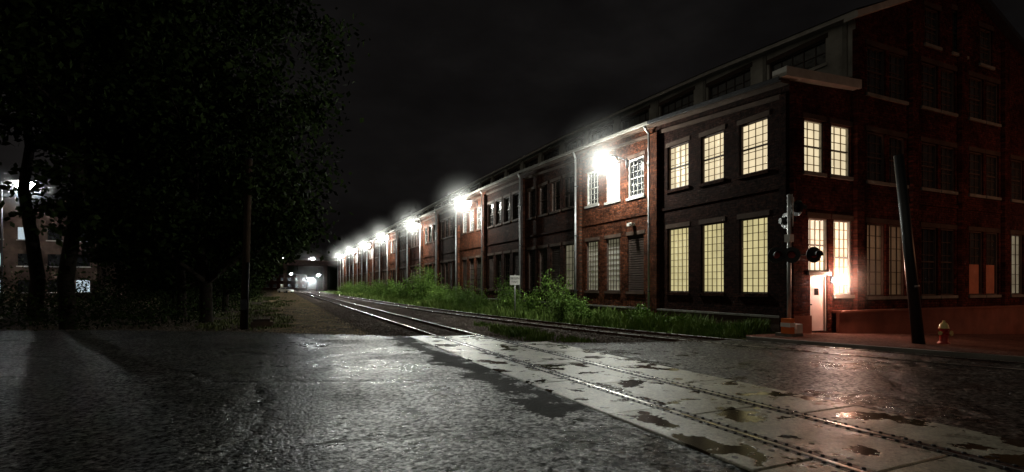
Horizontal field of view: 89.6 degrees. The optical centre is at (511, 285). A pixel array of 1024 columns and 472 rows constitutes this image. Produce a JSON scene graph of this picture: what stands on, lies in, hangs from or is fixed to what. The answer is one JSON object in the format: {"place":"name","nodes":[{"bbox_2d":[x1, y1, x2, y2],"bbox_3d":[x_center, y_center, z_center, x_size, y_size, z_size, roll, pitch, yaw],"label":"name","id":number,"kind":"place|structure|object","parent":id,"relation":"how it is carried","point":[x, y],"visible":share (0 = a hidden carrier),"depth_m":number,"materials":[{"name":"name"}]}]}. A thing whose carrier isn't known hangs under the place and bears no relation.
{"place":"outdoors","nodes":[
{"label":"outdoors","id":0,"kind":"place"},
{"bbox_2d":[0,192,125,300],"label":"distant building","id":1,"kind":"structure","parent":0,"point":[14,240],"depth_m":64.79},
{"bbox_2d":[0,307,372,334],"bbox_3d":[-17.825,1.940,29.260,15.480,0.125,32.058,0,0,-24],"label":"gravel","id":2,"kind":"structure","parent":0,"point":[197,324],"depth_m":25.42,"materials":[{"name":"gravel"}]},
{"bbox_2d":[0,288,373,334],"bbox_3d":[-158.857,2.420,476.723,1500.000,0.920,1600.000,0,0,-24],"label":"ground","id":3,"kind":"structure","parent":0,"point":[268,292],"depth_m":30.80,"materials":[{"name":"brown soil"}]},
{"bbox_2d":[0,180,33,300],"bbox_3d":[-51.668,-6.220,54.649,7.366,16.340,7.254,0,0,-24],"label":"street lamp","id":4,"kind":"object","parent":3,"relation":"on","point":[16,183],"visible":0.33,"depth_m":53.90,"materials":[{"name":"metal"}]},
{"bbox_2d":[0,1,236,320],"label":"deciduous tree","id":5,"kind":"object","parent":3,"relation":"on","point":[34,257],"visible":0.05,"depth_m":28.53,"materials":[{"name":"green plant"}]},
{"bbox_2d":[0,238,267,330],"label":"undergrowth","id":6,"kind":"object","parent":3,"relation":"on","point":[147,314],"visible":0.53,"depth_m":27.09,"materials":[{"name":"green plant"}]},
{"bbox_2d":[0,0,279,329],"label":"deciduous tree","id":7,"kind":"object","parent":3,"relation":"on","point":[14,65],"visible":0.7,"depth_m":20.99,"materials":[{"name":"green plant"}]},
{"bbox_2d":[78,149,216,305],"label":"deciduous tree","id":8,"kind":"object","parent":3,"relation":"on","point":[87,249],"depth_m":45.08,"materials":[{"name":"green plant"}]},
{"bbox_2d":[35,90,280,309],"bbox_3d":[-24.743,-7.027,39.273,14.894,18.058,15.429,0,0,7],"label":"deciduous tree","id":9,"kind":"object","parent":3,"relation":"on","point":[132,260],"visible":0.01,"depth_m":37.32,"materials":[{"name":"green plant"}]},
{"bbox_2d":[23,29,334,317],"bbox_3d":[-19.360,-7.053,30.965,15.890,18.134,16.115,0,0,-32],"label":"deciduous tree","id":10,"kind":"object","parent":3,"relation":"on","point":[182,275],"visible":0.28,"depth_m":28.82,"materials":[{"name":"green plant"}]},
{"bbox_2d":[0,0,370,322],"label":"deciduous tree","id":11,"kind":"object","parent":3,"relation":"on","point":[260,26],"visible":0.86,"depth_m":24.23,"materials":[{"name":"green plant"}]},
{"bbox_2d":[163,175,266,305],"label":"deciduous tree","id":12,"kind":"object","parent":3,"relation":"on","point":[221,291],"visible":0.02,"depth_m":49.37,"materials":[{"name":"green plant"}]},
{"bbox_2d":[150,143,329,311],"bbox_3d":[-20.530,-5.038,39.541,12.932,14.189,13.248,0,0,-30],"label":"deciduous tree","id":13,"kind":"object","parent":3,"relation":"on","point":[257,270],"visible":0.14,"depth_m":38.21,"materials":[{"name":"green plant"}]},
{"bbox_2d":[190,296,298,330],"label":"grass","id":14,"kind":"structure","parent":3,"relation":"on","point":[216,326],"depth_m":31.09,"materials":[{"name":"green plant"}]},
{"bbox_2d":[240,157,252,329],"bbox_3d":[-11.819,-1.887,22.943,0.524,7.705,0.540,0,0,-24],"label":"utility pole","id":15,"kind":"object","parent":3,"relation":"on","point":[244,304],"visible":0.94,"depth_m":22.88,"materials":[{"name":"brown wood"}]},
{"bbox_2d":[156,257,337,290],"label":"road overpass","id":16,"kind":"object","parent":3,"relation":"on","point":[324,264],"visible":0.11,"depth_m":199.59,"materials":[{"name":"concrete"}]},
{"bbox_2d":[233,253,277,300],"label":"deciduous tree","id":17,"kind":"object","parent":3,"relation":"on","point":[261,279],"visible":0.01,"depth_m":64.56,"materials":[{"name":"green plant"}]},
{"bbox_2d":[294,290,655,342],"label":"ballast bed","id":18,"kind":"object","parent":3,"relation":"on","point":[311,299],"visible":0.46,"depth_m":28.31,"materials":[{"name":"grey gravel"}]},
{"bbox_2d":[474,321,595,342],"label":"weeds","id":19,"kind":"object","parent":18,"relation":"on","point":[531,334],"visible":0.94,"depth_m":19.05,"materials":[{"name":"green plant"}]},
{"bbox_2d":[313,301,720,342],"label":"track ballast","id":20,"kind":"structure","parent":3,"relation":"on","point":[465,320],"depth_m":24.96,"materials":[{"name":"gravel"}]},
{"bbox_2d":[318,291,775,339],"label":"grass verge","id":21,"kind":"object","parent":3,"relation":"on","point":[740,337],"depth_m":22.98,"materials":[{"name":"green plant"}]},
{"bbox_2d":[337,282,352,291],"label":"shrub","id":22,"kind":"object","parent":21,"relation":"on","point":[341,289],"visible":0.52,"depth_m":120.13,"materials":[{"name":"green plant"}]},
{"bbox_2d":[343,282,362,292],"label":"shrub","id":23,"kind":"object","parent":21,"relation":"on","point":[349,289],"visible":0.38,"depth_m":105.15,"materials":[{"name":"green plant"}]},
{"bbox_2d":[352,281,368,292],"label":"shrub","id":24,"kind":"object","parent":21,"relation":"on","point":[359,288],"visible":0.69,"depth_m":93.51,"materials":[{"name":"green plant"}]},
{"bbox_2d":[366,282,382,295],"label":"shrub","id":25,"kind":"object","parent":21,"relation":"on","point":[370,291],"visible":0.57,"depth_m":83.75,"materials":[{"name":"green plant"}]},
{"bbox_2d":[371,278,392,295],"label":"shrub","id":26,"kind":"object","parent":21,"relation":"on","point":[380,290],"visible":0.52,"depth_m":75.32,"materials":[{"name":"green plant"}]},
{"bbox_2d":[383,279,402,295],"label":"shrub","id":27,"kind":"object","parent":21,"relation":"on","point":[390,283],"visible":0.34,"depth_m":68.06,"materials":[{"name":"green plant"}]},
{"bbox_2d":[389,276,415,298],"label":"shrub","id":28,"kind":"object","parent":21,"relation":"on","point":[406,292],"visible":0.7,"depth_m":61.58,"materials":[{"name":"green plant"}]},
{"bbox_2d":[410,273,436,299],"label":"shrub","id":29,"kind":"object","parent":21,"relation":"on","point":[413,284],"visible":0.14,"depth_m":57.69,"materials":[{"name":"green plant"}]},
{"bbox_2d":[408,264,443,300],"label":"shrub","id":30,"kind":"object","parent":21,"relation":"on","point":[424,289],"visible":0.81,"depth_m":54.18,"materials":[{"name":"green plant"}]},
{"bbox_2d":[425,283,448,300],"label":"shrub","id":31,"kind":"object","parent":21,"relation":"on","point":[440,291],"visible":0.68,"depth_m":49.15,"materials":[{"name":"green plant"}]},
{"bbox_2d":[444,284,460,303],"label":"shrub","id":32,"kind":"object","parent":21,"relation":"on","point":[450,295],"visible":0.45,"depth_m":46.19,"materials":[{"name":"green plant"}]},
{"bbox_2d":[448,280,481,306],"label":"shrub","id":33,"kind":"object","parent":21,"relation":"on","point":[458,297],"visible":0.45,"depth_m":42.84,"materials":[{"name":"green plant"}]},
{"bbox_2d":[466,291,488,309],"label":"shrub","id":34,"kind":"object","parent":21,"relation":"on","point":[479,300],"visible":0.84,"depth_m":37.79,"materials":[{"name":"green plant"}]},
{"bbox_2d":[465,288,490,306],"bbox_3d":[-2.464,1.073,38.570,2.103,1.815,2.251,0,0,-24],"label":"shrub","id":35,"kind":"object","parent":21,"relation":"on","point":[469,300],"visible":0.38,"depth_m":38.16,"materials":[{"name":"green plant"}]},
{"bbox_2d":[492,275,516,305],"bbox_3d":[-0.433,0.579,36.850,2.047,2.760,2.164,0,0,34],"label":"shrub","id":36,"kind":"object","parent":21,"relation":"on","point":[498,295],"visible":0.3,"depth_m":36.83,"materials":[{"name":"green plant"}]},
{"bbox_2d":[495,288,521,308],"bbox_3d":[-0.249,1.031,36.297,2.008,1.858,1.698,0,0,3],"label":"shrub","id":37,"kind":"object","parent":21,"relation":"on","point":[501,298],"visible":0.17,"depth_m":36.07,"materials":[{"name":"green plant"}]},
{"bbox_2d":[501,297,517,310],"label":"shrub","id":38,"kind":"object","parent":21,"relation":"on","point":[508,304],"visible":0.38,"depth_m":33.28,"materials":[{"name":"green plant"}]},
{"bbox_2d":[497,285,525,310],"bbox_3d":[0.010,0.961,33.541,1.646,2.004,1.944,0,0,-43],"label":"shrub","id":39,"kind":"object","parent":21,"relation":"on","point":[507,295],"visible":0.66,"depth_m":33.50,"materials":[{"name":"green plant"}]},
{"bbox_2d":[510,275,519,309],"bbox_3d":[0.170,0.625,30.414,0.580,2.550,0.103,0,0,0],"label":"railroad sign","id":40,"kind":"object","parent":21,"relation":"on","point":[514,280],"visible":1,"depth_m":30.37,"materials":[{"name":"white metal"}]},
{"bbox_2d":[512,286,542,312],"bbox_3d":[0.985,0.989,31.565,1.922,1.955,2.159,0,0,-42],"label":"shrub","id":41,"kind":"object","parent":21,"relation":"on","point":[533,299],"visible":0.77,"depth_m":31.23,"materials":[{"name":"green plant"}]},
{"bbox_2d":[533,269,576,318],"bbox_3d":[2.496,0.447,30.285,2.842,3.010,3.204,0,0,3],"label":"shrub","id":42,"kind":"object","parent":21,"relation":"on","point":[549,308],"visible":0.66,"depth_m":30.17,"materials":[{"name":"green plant"}]},
{"bbox_2d":[548,288,572,322],"bbox_3d":[2.494,1.024,26.558,1.264,1.850,1.051,0,0,3],"label":"shrub","id":43,"kind":"object","parent":21,"relation":"on","point":[561,308],"visible":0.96,"depth_m":26.43,"materials":[{"name":"green plant"}]},
{"bbox_2d":[566,295,588,315],"bbox_3d":[3.569,1.254,28.545,1.440,1.424,1.845,0,0,35],"label":"shrub","id":44,"kind":"object","parent":21,"relation":"on","point":[576,306],"visible":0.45,"depth_m":28.49,"materials":[{"name":"green plant"}]},
{"bbox_2d":[567,295,592,311],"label":"shrub","id":45,"kind":"object","parent":21,"relation":"on","point":[579,304],"visible":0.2,"depth_m":29.52,"materials":[{"name":"green plant"}]},
{"bbox_2d":[573,306,594,320],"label":"shrub","id":46,"kind":"object","parent":21,"relation":"on","point":[587,314],"visible":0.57,"depth_m":25.58,"materials":[{"name":"green plant"}]},
{"bbox_2d":[625,307,646,323],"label":"shrub","id":47,"kind":"object","parent":21,"relation":"on","point":[632,315],"visible":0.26,"depth_m":22.96,"materials":[{"name":"green plant"}]},
{"bbox_2d":[632,301,657,315],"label":"shrub","id":48,"kind":"object","parent":21,"relation":"on","point":[638,306],"visible":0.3,"depth_m":24.10,"materials":[{"name":"green plant"}]},
{"bbox_2d":[663,312,684,327],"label":"shrub","id":49,"kind":"object","parent":21,"relation":"on","point":[668,319],"visible":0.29,"depth_m":21.09,"materials":[{"name":"green plant"}]},
{"bbox_2d":[338,0,1023,332],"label":"brick walls","id":50,"kind":"structure","parent":3,"relation":"on","point":[901,26],"depth_m":22.79,"materials":[{"name":"red brick"}]},
{"bbox_2d":[413,222,423,227],"bbox_3d":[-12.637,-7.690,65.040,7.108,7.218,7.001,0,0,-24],"label":"wall lamp","id":51,"kind":"object","parent":50,"relation":"attached to","point":[415,224],"visible":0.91,"depth_m":65.05,"materials":[{"name":"glass"}]},
{"bbox_2d":[463,200,477,206],"bbox_3d":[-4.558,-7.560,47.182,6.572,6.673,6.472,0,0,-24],"label":"wall lamp","id":52,"kind":"object","parent":50,"relation":"attached to","point":[466,203],"visible":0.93,"depth_m":47.19,"materials":[{"name":"glass"}]},
{"bbox_2d":[605,155,626,167],"bbox_3d":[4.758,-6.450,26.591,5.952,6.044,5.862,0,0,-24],"label":"wall lamp","id":53,"kind":"object","parent":50,"relation":"attached to","point":[610,160],"visible":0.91,"depth_m":26.60,"materials":[{"name":"glass"}]},
{"bbox_2d":[339,7,1021,330],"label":"windows and door","id":54,"kind":"structure","parent":50,"relation":"attached to","point":[753,230],"depth_m":22.77,"materials":[{"name":"grey"}]},
{"bbox_2d":[337,0,1023,333],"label":"roof trim and pipes","id":55,"kind":"structure","parent":50,"relation":"attached to","point":[834,70],"depth_m":23.30,"materials":[{"name":"metal"}]},
{"bbox_2d":[830,277,839,283],"bbox_3d":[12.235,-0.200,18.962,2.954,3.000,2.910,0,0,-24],"label":"door lamp","id":56,"kind":"object","parent":50,"relation":"attached to","point":[836,280],"visible":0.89,"depth_m":19.21,"materials":[{"name":"glass"}]},
{"bbox_2d":[126,247,337,288],"bbox_3d":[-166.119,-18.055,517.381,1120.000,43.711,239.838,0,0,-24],"label":"hills","id":57,"kind":"structure","parent":0,"point":[332,276],"depth_m":454.38,"materials":[{"name":"plant"}]},
{"bbox_2d":[253,274,307,289],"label":"distant building","id":58,"kind":"structure","parent":0,"point":[297,281],"depth_m":252.73,"materials":[{"name":"grey brick"}]},
{"bbox_2d":[254,290,365,334],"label":"dirt path","id":59,"kind":"structure","parent":0,"point":[303,302],"depth_m":30.51,"materials":[{"name":"brown soil"}]},
{"bbox_2d":[250,318,272,328],"bbox_3d":[-11.518,1.740,23.768,0.920,0.420,0.500,0,0,-24],"label":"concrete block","id":60,"kind":"object","parent":59,"relation":"on","point":[267,322],"depth_m":23.55,"materials":[{"name":"grey concrete"}]},
{"bbox_2d":[277,287,293,292],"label":"parked car","id":61,"kind":"object","parent":59,"relation":"on","point":[284,289],"visible":1,"depth_m":136.74,"materials":[{"name":"white paint"}]},
{"bbox_2d":[2,329,707,345],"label":"loose gravel","id":62,"kind":"structure","parent":0,"point":[423,336],"depth_m":18.07,"materials":[{"name":"grey gravel"}]},
{"bbox_2d":[0,330,1023,471],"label":"asphalt road","id":63,"kind":"structure","parent":0,"point":[137,401],"depth_m":8.02,"materials":[{"name":"grey asphalt"}]},
{"bbox_2d":[410,335,1023,471],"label":"railroad crossing panels","id":64,"kind":"object","parent":63,"relation":"on","point":[863,451],"visible":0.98,"depth_m":6.92,"materials":[{"name":"concrete"}]},
{"bbox_2d":[746,336,1023,361],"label":"kerb","id":65,"kind":"structure","parent":63,"relation":"on","point":[943,353],"depth_m":14.04,"materials":[{"name":"concrete"}]},
{"bbox_2d":[0,0,1023,276],"label":"sky","id":66,"kind":"structure","parent":0,"point":[448,94],"materials":[{"name":"black"}]},
{"bbox_2d":[295,290,1023,471],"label":"railroad track","id":67,"kind":"structure","parent":0,"point":[334,301],"depth_m":9.67,"materials":[{"name":"silver metal"}]},
{"bbox_2d":[305,290,1023,369],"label":"railroad track","id":68,"kind":"structure","parent":0,"point":[618,330],"depth_m":20.82,"materials":[{"name":"silver metal"}]},
{"bbox_2d":[724,340,1023,370],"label":"flangeway strip","id":69,"kind":"object","parent":68,"relation":"on","point":[885,352],"visible":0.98,"depth_m":13.17,"materials":[{"name":"rubber"}]},
{"bbox_2d":[746,333,1023,355],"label":"sidewalk","id":70,"kind":"structure","parent":0,"point":[1006,344],"depth_m":16.42,"materials":[{"name":"concrete"}]},
{"bbox_2d":[768,194,822,336],"bbox_3d":[9.527,-0.645,17.346,1.618,4.930,1.100,0,0,34],"label":"railroad crossing signal","id":71,"kind":"object","parent":70,"relation":"on","point":[789,255],"visible":0.98,"depth_m":17.39,"materials":[{"name":"metal"}]},
{"bbox_2d":[893,154,925,343],"bbox_3d":[11.700,-0.963,15.189,0.897,5.780,0.318,0,0,1],"label":"leaning wooden pole","id":72,"kind":"object","parent":70,"relation":"on","point":[915,308],"visible":0.83,"depth_m":15.08,"materials":[{"name":"black wood"}]},
{"bbox_2d":[937,321,953,343],"bbox_3d":[13.000,1.400,15.495,0.400,0.700,0.368,0,0,-24],"label":"fire hydrant","id":73,"kind":"object","parent":70,"relation":"on","point":[943,332],"visible":1,"depth_m":15.43,"materials":[{"name":"red metal"}]}
]}

